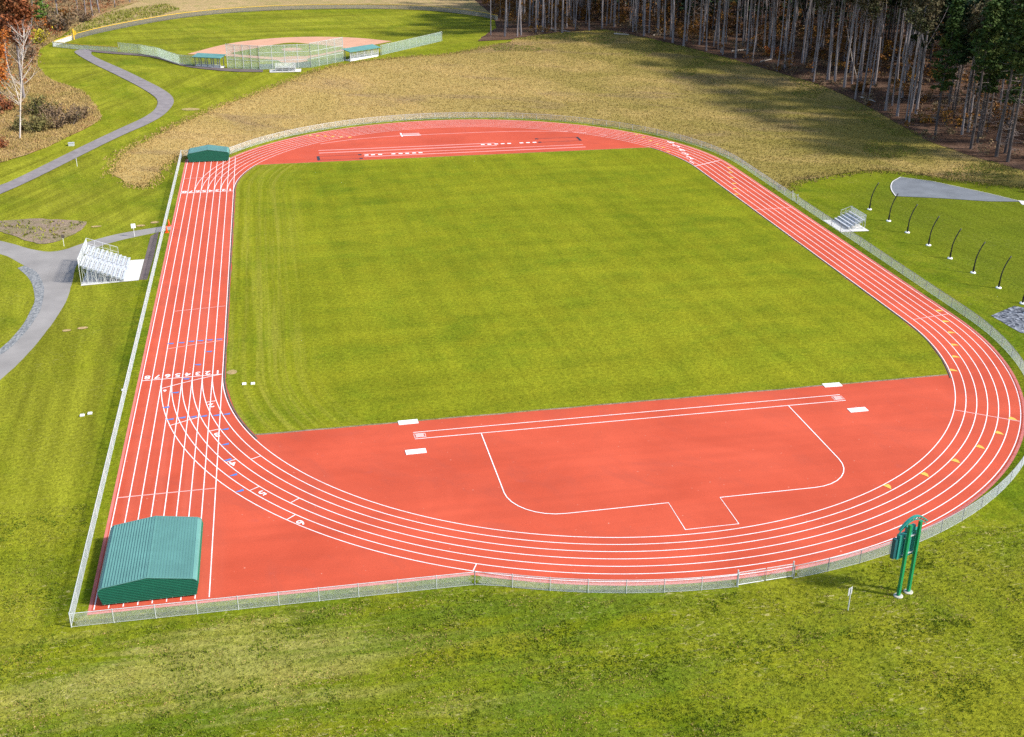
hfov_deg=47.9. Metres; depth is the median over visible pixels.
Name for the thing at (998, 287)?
netting pole
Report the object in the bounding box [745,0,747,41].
forest tree
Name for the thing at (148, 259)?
walkway
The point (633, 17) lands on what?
forest tree
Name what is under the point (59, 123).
bush
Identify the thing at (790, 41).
forest tree
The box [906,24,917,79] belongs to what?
forest tree
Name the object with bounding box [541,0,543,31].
forest tree
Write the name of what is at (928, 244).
netting pole
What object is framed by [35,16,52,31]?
bush
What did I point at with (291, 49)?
pitching mound
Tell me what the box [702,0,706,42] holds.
forest tree
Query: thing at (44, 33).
undergrowth
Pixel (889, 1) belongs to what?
pine tree
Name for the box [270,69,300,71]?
concrete pad
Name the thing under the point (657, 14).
forest tree
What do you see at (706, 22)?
forest tree
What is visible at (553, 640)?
grass clumps
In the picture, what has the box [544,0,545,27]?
forest tree
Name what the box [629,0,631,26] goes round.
forest tree
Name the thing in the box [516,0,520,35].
forest tree
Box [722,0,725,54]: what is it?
forest tree
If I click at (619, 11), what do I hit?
forest tree
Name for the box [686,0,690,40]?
forest tree
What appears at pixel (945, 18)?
pine tree
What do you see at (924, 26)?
forest tree
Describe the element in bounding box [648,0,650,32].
forest tree
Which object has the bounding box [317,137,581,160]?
sand pit edges
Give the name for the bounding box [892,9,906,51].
pine tree
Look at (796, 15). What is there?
forest tree
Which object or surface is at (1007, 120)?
pine tree
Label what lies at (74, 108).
bush
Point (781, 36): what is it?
forest tree
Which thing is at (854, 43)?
forest tree
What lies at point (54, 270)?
access road
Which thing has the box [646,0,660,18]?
pine tree
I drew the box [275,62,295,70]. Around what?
bleachers
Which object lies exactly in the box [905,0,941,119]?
forest tree
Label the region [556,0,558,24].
forest tree
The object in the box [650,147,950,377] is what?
track kerb
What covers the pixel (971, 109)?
forest tree
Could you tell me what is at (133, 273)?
concrete pad
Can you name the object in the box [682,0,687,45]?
forest tree
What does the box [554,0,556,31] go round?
forest tree
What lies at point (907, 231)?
netting pole
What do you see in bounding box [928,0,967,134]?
pine tree
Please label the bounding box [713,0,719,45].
forest tree
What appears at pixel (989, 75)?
pine tree
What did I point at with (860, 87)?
bush
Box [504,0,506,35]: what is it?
forest tree
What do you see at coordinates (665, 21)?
forest tree
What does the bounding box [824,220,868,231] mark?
concrete pad
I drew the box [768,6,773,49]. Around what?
forest tree
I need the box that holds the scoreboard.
[890,515,927,598]
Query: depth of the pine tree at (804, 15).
321.89 m
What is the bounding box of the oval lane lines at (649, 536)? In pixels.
[161,120,1020,581]
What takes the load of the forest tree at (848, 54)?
on the forest floor
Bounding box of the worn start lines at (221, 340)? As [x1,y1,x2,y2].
[117,176,1020,497]
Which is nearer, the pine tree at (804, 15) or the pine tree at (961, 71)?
the pine tree at (961, 71)
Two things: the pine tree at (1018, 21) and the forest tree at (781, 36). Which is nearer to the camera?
the pine tree at (1018, 21)
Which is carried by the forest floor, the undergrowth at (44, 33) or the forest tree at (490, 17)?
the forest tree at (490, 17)
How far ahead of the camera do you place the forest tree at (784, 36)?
293.98 m
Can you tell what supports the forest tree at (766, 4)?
on the forest floor
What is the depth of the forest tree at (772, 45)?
286.89 m
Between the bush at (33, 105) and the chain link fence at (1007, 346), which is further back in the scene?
the bush at (33, 105)
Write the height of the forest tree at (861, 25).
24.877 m
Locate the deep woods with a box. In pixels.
[491,0,946,51]
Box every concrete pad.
[81,259,143,285]
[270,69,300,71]
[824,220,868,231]
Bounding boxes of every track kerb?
[224,165,257,438]
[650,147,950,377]
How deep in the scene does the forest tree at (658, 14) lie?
312.92 m
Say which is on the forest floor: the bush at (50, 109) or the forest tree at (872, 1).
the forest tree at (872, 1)
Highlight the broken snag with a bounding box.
[743,18,746,46]
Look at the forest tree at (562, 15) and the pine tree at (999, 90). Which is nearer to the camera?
the pine tree at (999, 90)
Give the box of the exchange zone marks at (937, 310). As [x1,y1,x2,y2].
[309,134,1015,488]
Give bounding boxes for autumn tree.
[0,0,39,98]
[0,29,13,102]
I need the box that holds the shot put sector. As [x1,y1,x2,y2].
[892,177,1016,200]
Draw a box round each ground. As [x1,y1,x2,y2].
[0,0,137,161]
[0,0,1023,736]
[0,218,86,243]
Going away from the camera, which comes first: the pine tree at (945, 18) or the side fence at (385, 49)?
the pine tree at (945, 18)
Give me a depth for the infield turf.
302.29 m
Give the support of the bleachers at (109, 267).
on the concrete pad at (133, 273)
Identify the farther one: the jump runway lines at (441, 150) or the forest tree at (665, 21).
the forest tree at (665, 21)
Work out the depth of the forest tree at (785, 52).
276.68 m
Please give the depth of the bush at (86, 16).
347.93 m
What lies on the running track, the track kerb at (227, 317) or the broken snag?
the track kerb at (227, 317)
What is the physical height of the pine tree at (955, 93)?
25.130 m
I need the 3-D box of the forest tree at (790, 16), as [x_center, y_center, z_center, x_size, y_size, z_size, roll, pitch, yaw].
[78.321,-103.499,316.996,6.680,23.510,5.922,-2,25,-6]
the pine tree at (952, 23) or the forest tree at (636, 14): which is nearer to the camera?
the pine tree at (952, 23)
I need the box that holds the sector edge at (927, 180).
[891,177,1018,200]
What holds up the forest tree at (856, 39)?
on the forest floor
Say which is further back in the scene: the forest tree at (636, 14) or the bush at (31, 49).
the forest tree at (636, 14)
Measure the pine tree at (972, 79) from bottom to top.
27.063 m
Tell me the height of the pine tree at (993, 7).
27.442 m
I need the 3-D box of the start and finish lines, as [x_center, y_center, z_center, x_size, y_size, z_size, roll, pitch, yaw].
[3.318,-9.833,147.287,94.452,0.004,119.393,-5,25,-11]
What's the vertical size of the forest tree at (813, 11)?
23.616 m
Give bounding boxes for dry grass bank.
[113,30,1023,188]
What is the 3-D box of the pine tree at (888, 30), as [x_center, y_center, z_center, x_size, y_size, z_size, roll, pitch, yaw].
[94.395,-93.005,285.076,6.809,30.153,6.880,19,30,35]
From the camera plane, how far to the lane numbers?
123.52 m
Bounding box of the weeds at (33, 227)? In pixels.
[0,220,82,240]
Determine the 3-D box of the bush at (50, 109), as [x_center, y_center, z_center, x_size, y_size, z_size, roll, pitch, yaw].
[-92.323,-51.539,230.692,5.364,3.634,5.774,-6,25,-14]
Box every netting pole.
[867,182,878,209]
[886,193,898,221]
[905,204,917,232]
[926,216,939,245]
[947,228,961,258]
[970,242,984,273]
[996,256,1011,288]
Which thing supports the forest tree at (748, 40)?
on the forest floor
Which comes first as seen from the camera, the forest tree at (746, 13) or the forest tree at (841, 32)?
the forest tree at (841, 32)
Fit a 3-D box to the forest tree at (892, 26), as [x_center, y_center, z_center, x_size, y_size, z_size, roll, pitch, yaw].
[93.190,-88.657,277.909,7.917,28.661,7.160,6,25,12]
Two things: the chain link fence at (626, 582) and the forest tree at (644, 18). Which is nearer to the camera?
the chain link fence at (626, 582)
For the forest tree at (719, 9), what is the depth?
298.48 m
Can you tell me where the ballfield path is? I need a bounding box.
[90,50,262,71]
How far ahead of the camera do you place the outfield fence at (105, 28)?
367.94 m
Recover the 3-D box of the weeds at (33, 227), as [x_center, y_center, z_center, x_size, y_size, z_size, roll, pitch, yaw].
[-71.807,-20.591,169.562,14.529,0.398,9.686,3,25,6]
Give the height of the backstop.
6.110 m
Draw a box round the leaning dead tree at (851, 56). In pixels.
[846,24,859,78]
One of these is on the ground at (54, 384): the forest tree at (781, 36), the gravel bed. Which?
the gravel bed
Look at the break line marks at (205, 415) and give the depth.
114.95 m
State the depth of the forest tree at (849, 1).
260.19 m
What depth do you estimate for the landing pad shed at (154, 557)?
88.49 m
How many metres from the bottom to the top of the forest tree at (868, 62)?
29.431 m
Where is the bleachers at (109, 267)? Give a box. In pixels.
[77,238,130,283]
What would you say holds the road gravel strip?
on the ground at (54, 384)
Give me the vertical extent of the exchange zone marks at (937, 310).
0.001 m
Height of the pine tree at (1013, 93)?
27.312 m
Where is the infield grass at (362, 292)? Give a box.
[226,147,946,433]
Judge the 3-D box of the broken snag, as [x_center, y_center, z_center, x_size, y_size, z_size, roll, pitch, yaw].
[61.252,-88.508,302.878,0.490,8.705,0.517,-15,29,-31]
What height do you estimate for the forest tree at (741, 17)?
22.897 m
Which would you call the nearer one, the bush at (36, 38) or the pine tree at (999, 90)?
the pine tree at (999, 90)
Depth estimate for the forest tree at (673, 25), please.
304.11 m
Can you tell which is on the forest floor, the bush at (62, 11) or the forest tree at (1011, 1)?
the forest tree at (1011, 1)
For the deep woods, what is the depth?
329.52 m
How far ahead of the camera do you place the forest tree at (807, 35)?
280.27 m
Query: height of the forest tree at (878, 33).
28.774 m
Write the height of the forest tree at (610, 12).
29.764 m
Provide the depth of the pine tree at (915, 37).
240.79 m
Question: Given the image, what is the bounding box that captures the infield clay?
[189,37,389,62]
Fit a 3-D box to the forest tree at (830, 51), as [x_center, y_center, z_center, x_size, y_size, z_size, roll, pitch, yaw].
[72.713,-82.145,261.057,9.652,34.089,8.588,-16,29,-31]
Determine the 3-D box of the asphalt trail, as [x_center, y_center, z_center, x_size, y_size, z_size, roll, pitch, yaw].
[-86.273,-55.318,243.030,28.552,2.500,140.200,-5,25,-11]
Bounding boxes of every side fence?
[53,35,117,51]
[118,43,193,64]
[380,32,441,53]
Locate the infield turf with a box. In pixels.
[231,42,341,56]
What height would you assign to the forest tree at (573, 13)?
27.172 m
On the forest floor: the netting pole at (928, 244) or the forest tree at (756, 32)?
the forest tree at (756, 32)
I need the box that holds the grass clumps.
[0,503,1023,736]
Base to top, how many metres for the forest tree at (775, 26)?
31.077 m
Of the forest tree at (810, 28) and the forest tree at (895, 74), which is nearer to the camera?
the forest tree at (895, 74)
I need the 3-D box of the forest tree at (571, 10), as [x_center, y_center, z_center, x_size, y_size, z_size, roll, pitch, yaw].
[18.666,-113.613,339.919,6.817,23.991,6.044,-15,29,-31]
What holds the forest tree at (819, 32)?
on the forest floor
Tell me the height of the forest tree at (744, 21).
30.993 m
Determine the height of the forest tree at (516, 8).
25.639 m
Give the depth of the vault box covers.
111.47 m
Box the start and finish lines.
[143,160,719,570]
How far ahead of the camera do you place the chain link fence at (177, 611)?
86.05 m
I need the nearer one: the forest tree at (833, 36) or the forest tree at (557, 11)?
the forest tree at (833, 36)
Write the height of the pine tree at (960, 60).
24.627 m
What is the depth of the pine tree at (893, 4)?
281.20 m
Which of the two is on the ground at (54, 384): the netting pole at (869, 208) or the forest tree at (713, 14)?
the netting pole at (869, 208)
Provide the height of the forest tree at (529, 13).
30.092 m
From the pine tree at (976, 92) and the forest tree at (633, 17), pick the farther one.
the forest tree at (633, 17)
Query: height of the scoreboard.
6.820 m
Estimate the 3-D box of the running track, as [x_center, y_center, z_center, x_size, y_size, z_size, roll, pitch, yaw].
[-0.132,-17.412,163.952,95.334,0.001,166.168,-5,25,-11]
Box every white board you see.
[398,419,417,424]
[405,448,426,454]
[822,382,841,386]
[847,407,868,412]
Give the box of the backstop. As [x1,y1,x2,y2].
[225,37,343,69]
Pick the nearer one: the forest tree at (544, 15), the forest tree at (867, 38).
the forest tree at (867, 38)
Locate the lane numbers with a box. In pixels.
[144,141,692,524]
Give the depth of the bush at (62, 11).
344.60 m
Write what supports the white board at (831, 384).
on the running track
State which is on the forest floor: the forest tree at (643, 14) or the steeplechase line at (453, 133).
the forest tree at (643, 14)
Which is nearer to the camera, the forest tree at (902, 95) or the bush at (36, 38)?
the forest tree at (902, 95)
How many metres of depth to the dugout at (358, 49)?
292.29 m
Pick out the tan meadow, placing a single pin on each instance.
(188, 6)
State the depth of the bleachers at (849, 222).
173.51 m
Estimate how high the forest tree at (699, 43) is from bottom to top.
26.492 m
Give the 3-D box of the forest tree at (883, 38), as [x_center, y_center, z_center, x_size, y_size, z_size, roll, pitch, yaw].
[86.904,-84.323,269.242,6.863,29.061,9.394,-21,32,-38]
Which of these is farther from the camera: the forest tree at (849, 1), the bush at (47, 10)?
the bush at (47, 10)
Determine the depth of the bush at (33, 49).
285.63 m
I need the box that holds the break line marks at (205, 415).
[162,338,243,491]
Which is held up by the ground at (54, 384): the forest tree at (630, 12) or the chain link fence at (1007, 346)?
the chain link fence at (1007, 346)
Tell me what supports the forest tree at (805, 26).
on the forest floor
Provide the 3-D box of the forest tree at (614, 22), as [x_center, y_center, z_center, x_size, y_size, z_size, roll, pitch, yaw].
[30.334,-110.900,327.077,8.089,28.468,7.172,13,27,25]
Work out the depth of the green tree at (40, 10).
333.69 m
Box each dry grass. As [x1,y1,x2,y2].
[0,26,102,162]
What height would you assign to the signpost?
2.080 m
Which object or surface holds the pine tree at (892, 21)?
on the forest floor
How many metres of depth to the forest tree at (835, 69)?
262.68 m
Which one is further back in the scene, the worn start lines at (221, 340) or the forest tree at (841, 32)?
the forest tree at (841, 32)
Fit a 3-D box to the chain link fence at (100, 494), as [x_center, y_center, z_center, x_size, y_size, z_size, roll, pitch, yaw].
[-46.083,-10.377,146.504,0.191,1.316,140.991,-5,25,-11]
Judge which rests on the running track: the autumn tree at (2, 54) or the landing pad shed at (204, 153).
the landing pad shed at (204, 153)
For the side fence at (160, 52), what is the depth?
290.72 m
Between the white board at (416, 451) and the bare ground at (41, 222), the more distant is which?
the bare ground at (41, 222)
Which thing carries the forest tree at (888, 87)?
on the forest floor
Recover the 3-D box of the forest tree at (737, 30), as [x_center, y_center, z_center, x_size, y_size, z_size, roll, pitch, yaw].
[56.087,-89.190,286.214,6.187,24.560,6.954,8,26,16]
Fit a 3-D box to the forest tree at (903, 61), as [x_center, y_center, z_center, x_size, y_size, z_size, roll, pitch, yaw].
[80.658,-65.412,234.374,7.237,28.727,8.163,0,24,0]
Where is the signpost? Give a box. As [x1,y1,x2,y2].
[847,586,852,609]
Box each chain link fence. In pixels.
[68,572,474,627]
[69,151,181,623]
[181,112,791,196]
[474,571,739,592]
[793,197,1023,578]
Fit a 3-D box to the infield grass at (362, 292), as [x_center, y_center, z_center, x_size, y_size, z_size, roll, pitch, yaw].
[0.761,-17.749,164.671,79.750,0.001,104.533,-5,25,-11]
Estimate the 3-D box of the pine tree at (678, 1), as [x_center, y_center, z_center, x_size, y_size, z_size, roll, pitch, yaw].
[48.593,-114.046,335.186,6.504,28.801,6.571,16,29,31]
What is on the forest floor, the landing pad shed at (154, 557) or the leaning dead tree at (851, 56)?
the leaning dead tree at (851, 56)
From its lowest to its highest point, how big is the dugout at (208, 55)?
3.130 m
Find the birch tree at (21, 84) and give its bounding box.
[1,22,35,138]
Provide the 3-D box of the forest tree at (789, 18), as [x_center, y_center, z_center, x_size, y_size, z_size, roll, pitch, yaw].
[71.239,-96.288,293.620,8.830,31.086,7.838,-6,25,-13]
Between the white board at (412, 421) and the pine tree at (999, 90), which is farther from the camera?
the pine tree at (999, 90)
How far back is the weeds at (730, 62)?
261.87 m
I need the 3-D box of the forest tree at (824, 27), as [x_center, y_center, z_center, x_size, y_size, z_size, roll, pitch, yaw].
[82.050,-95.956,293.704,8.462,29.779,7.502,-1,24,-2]
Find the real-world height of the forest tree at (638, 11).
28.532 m
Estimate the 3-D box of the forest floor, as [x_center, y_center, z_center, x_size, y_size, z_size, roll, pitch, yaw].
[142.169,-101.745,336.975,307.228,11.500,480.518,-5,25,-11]
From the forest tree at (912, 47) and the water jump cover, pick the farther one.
the forest tree at (912, 47)
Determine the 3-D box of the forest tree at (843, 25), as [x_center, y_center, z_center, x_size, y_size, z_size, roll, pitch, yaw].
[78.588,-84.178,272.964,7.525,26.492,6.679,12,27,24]
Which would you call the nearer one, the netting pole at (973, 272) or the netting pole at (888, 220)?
the netting pole at (973, 272)
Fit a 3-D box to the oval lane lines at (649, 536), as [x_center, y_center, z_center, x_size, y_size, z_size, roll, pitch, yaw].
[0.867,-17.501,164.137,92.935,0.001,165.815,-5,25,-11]
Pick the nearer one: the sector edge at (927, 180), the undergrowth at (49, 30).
the sector edge at (927, 180)
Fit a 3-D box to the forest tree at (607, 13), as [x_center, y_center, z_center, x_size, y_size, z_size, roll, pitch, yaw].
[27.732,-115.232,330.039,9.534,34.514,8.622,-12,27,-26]
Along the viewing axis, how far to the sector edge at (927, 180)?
193.57 m
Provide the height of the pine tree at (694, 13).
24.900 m
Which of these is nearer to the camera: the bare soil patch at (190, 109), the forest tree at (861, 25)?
the bare soil patch at (190, 109)
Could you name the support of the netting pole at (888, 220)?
on the ground at (54, 384)
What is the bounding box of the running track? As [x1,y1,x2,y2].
[91,120,1022,612]
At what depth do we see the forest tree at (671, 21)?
312.24 m
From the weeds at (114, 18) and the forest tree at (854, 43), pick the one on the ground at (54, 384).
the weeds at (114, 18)
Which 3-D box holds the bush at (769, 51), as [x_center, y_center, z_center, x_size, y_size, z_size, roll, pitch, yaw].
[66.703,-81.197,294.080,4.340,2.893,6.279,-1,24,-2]
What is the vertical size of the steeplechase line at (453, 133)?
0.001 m
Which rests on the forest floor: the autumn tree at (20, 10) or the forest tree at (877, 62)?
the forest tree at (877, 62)
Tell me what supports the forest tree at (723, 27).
on the forest floor
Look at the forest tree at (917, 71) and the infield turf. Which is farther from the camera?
the infield turf
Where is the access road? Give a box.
[0,226,170,379]
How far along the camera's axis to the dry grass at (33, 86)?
240.19 m
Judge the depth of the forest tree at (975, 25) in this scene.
216.93 m
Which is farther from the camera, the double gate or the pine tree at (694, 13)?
the pine tree at (694, 13)
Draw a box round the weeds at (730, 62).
[491,29,1023,179]
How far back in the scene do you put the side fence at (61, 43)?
302.89 m
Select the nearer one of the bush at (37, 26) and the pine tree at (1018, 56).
the pine tree at (1018, 56)
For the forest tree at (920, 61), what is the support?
on the forest floor
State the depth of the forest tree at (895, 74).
242.88 m
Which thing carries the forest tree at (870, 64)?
on the forest floor
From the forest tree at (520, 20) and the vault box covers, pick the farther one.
the forest tree at (520, 20)
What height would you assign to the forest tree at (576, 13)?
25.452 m
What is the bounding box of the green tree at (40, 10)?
[28,0,48,17]
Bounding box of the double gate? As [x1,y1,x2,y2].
[736,561,794,585]
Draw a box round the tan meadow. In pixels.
[64,0,492,38]
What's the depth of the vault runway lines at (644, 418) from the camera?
111.93 m
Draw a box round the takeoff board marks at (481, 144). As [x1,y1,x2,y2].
[371,142,536,154]
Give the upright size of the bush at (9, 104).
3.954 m
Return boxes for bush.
[0,94,22,110]
[0,137,11,148]
[8,42,37,58]
[10,114,35,130]
[14,43,41,54]
[21,94,57,115]
[22,113,54,132]
[26,20,46,34]
[26,26,53,43]
[30,3,58,22]
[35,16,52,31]
[37,102,64,117]
[37,111,67,128]
[45,7,78,30]
[53,105,92,124]
[58,9,74,22]
[66,103,88,118]
[74,7,96,21]
[764,46,780,55]
[851,82,870,90]
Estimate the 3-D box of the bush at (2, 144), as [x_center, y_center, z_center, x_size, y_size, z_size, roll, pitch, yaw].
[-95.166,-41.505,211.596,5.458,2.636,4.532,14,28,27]
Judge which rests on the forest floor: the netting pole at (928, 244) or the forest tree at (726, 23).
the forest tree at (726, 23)
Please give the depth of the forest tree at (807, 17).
281.83 m
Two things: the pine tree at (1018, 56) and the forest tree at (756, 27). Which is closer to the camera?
the pine tree at (1018, 56)
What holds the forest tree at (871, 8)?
on the forest floor
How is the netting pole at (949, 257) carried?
on the ground at (54, 384)
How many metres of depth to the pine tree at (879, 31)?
285.20 m
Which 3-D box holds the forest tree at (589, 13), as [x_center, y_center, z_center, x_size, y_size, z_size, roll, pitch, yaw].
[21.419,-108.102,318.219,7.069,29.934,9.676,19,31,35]
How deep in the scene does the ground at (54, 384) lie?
87.20 m
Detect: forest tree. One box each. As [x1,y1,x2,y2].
[490,0,490,34]
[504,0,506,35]
[516,0,517,22]
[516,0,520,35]
[520,0,521,34]
[528,0,530,26]
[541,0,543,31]
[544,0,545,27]
[548,0,549,24]
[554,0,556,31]
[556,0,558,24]
[561,0,565,32]
[570,0,571,22]
[573,0,574,25]
[575,0,578,29]
[588,0,589,30]
[601,0,602,28]
[606,0,607,25]
[609,0,612,23]
[613,0,616,26]
[618,0,619,22]
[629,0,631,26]
[632,0,633,31]
[634,0,635,24]
[636,0,637,30]
[636,0,639,24]
[642,0,644,25]
[643,0,645,35]
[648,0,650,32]
[656,0,658,31]
[657,0,659,35]
[664,0,665,38]
[670,0,671,36]
[672,0,676,42]
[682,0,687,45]
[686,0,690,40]
[698,0,701,44]
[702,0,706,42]
[703,0,708,50]
[712,0,715,29]
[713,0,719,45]
[717,0,720,48]
[720,0,727,52]
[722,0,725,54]
[723,0,729,44]
[734,0,740,57]
[739,0,742,33]
[742,0,745,44]
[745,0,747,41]
[745,0,752,56]
[750,1,752,44]
[751,0,756,43]
[752,0,759,61]
[753,0,758,50]
[762,0,767,49]
[768,0,772,41]
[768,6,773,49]
[770,0,775,58]
[772,0,777,55]
[777,0,785,70]
[783,0,789,68]
[783,17,786,53]
[787,0,792,44]
[787,0,795,58]
[789,0,792,33]
[790,0,798,64]
[798,0,808,58]
[801,0,812,62]
[804,0,811,64]
[806,1,812,56]
[809,1,814,53]
[812,1,830,71]
[813,0,835,81]
[814,1,821,68]
[821,4,828,48]
[826,0,834,79]
[831,1,835,65]
[833,0,842,80]
[837,0,844,65]
[838,0,847,59]
[843,0,859,86]
[843,2,860,60]
[846,0,856,42]
[849,0,870,72]
[851,1,859,83]
[852,0,885,98]
[856,8,863,65]
[860,15,867,80]
[861,0,893,94]
[863,12,870,64]
[866,0,889,97]
[868,1,879,71]
[872,2,881,70]
[873,3,883,84]
[879,8,885,68]
[884,0,902,110]
[888,0,896,59]
[891,1,906,105]
[895,0,904,80]
[896,0,927,115]
[899,3,912,97]
[902,0,941,126]
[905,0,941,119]
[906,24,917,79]
[910,1,947,113]
[911,0,944,111]
[913,6,942,92]
[960,0,991,134]
[964,2,990,131]
[996,0,1023,140]
[998,0,1015,109]
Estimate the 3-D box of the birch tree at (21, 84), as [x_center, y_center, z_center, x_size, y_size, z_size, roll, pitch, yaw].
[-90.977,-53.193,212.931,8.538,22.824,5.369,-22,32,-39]
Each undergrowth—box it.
[0,0,124,113]
[0,0,128,108]
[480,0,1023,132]
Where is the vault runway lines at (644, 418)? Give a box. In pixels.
[413,394,844,529]
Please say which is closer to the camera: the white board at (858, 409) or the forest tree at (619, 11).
the white board at (858, 409)
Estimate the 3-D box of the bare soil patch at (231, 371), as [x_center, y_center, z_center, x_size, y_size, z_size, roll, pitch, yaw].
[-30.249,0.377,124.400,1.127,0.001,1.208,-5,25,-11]
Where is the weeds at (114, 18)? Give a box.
[66,3,179,34]
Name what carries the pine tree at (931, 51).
on the forest floor
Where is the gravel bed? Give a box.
[991,306,1023,332]
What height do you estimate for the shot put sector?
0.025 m
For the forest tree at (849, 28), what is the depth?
281.82 m
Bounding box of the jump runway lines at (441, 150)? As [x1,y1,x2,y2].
[318,143,582,156]
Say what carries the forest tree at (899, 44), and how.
on the forest floor
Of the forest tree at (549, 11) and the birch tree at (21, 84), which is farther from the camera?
the forest tree at (549, 11)
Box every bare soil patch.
[181,108,198,109]
[227,370,236,373]
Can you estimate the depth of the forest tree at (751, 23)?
301.25 m
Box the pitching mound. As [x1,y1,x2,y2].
[281,48,301,50]
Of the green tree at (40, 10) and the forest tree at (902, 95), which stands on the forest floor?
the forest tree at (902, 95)
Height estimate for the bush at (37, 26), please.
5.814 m
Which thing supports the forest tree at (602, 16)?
on the forest floor
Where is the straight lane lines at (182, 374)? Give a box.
[93,157,235,609]
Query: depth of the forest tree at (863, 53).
262.79 m
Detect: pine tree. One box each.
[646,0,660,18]
[675,0,683,24]
[688,0,698,27]
[715,0,730,29]
[799,0,808,31]
[866,0,891,66]
[873,8,888,56]
[885,0,898,52]
[885,3,901,41]
[888,0,903,56]
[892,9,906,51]
[910,6,942,102]
[926,9,943,67]
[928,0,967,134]
[934,0,953,95]
[941,0,973,124]
[945,0,970,110]
[948,0,978,116]
[959,0,987,126]
[962,0,1004,148]
[967,71,981,107]
[970,4,1011,136]
[971,0,1014,142]
[981,0,1014,125]
[985,16,1014,131]
[994,0,1023,156]
[997,4,1023,153]
[1004,23,1023,161]
[1006,25,1020,123]
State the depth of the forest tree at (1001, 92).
237.09 m
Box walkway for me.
[139,232,158,279]
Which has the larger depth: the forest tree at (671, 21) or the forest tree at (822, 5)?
the forest tree at (671, 21)
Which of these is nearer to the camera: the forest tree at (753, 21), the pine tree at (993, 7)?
the pine tree at (993, 7)
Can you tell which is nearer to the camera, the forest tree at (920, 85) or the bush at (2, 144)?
the bush at (2, 144)
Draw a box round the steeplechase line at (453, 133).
[322,131,601,143]
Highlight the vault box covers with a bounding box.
[415,396,842,436]
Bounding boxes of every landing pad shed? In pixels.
[97,516,202,604]
[187,145,229,161]
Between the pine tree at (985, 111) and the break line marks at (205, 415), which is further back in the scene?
the pine tree at (985, 111)
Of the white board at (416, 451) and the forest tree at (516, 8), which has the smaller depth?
the white board at (416, 451)
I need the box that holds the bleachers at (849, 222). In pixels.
[835,206,865,228]
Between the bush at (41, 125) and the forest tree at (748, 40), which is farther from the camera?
the forest tree at (748, 40)
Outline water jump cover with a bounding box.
[402,133,418,134]
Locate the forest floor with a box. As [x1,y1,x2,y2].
[475,0,1023,169]
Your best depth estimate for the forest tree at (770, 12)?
306.91 m
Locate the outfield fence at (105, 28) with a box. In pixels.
[72,4,497,38]
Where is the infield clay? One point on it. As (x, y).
(348, 42)
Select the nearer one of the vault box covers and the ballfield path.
the vault box covers
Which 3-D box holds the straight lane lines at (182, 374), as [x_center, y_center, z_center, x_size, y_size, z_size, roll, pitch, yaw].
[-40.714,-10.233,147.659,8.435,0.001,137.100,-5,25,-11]
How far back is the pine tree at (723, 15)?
322.65 m
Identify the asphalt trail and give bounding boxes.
[0,49,173,193]
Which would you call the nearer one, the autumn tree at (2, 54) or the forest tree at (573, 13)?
the autumn tree at (2, 54)
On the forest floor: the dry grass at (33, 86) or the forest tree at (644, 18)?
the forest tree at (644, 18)
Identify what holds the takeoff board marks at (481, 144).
on the running track
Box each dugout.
[192,53,225,67]
[342,44,380,61]
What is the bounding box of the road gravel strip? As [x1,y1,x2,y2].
[0,266,43,354]
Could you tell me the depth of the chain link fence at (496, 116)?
227.85 m
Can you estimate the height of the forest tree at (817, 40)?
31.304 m
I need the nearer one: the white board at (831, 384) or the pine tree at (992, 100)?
the white board at (831, 384)
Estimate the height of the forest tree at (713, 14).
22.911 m

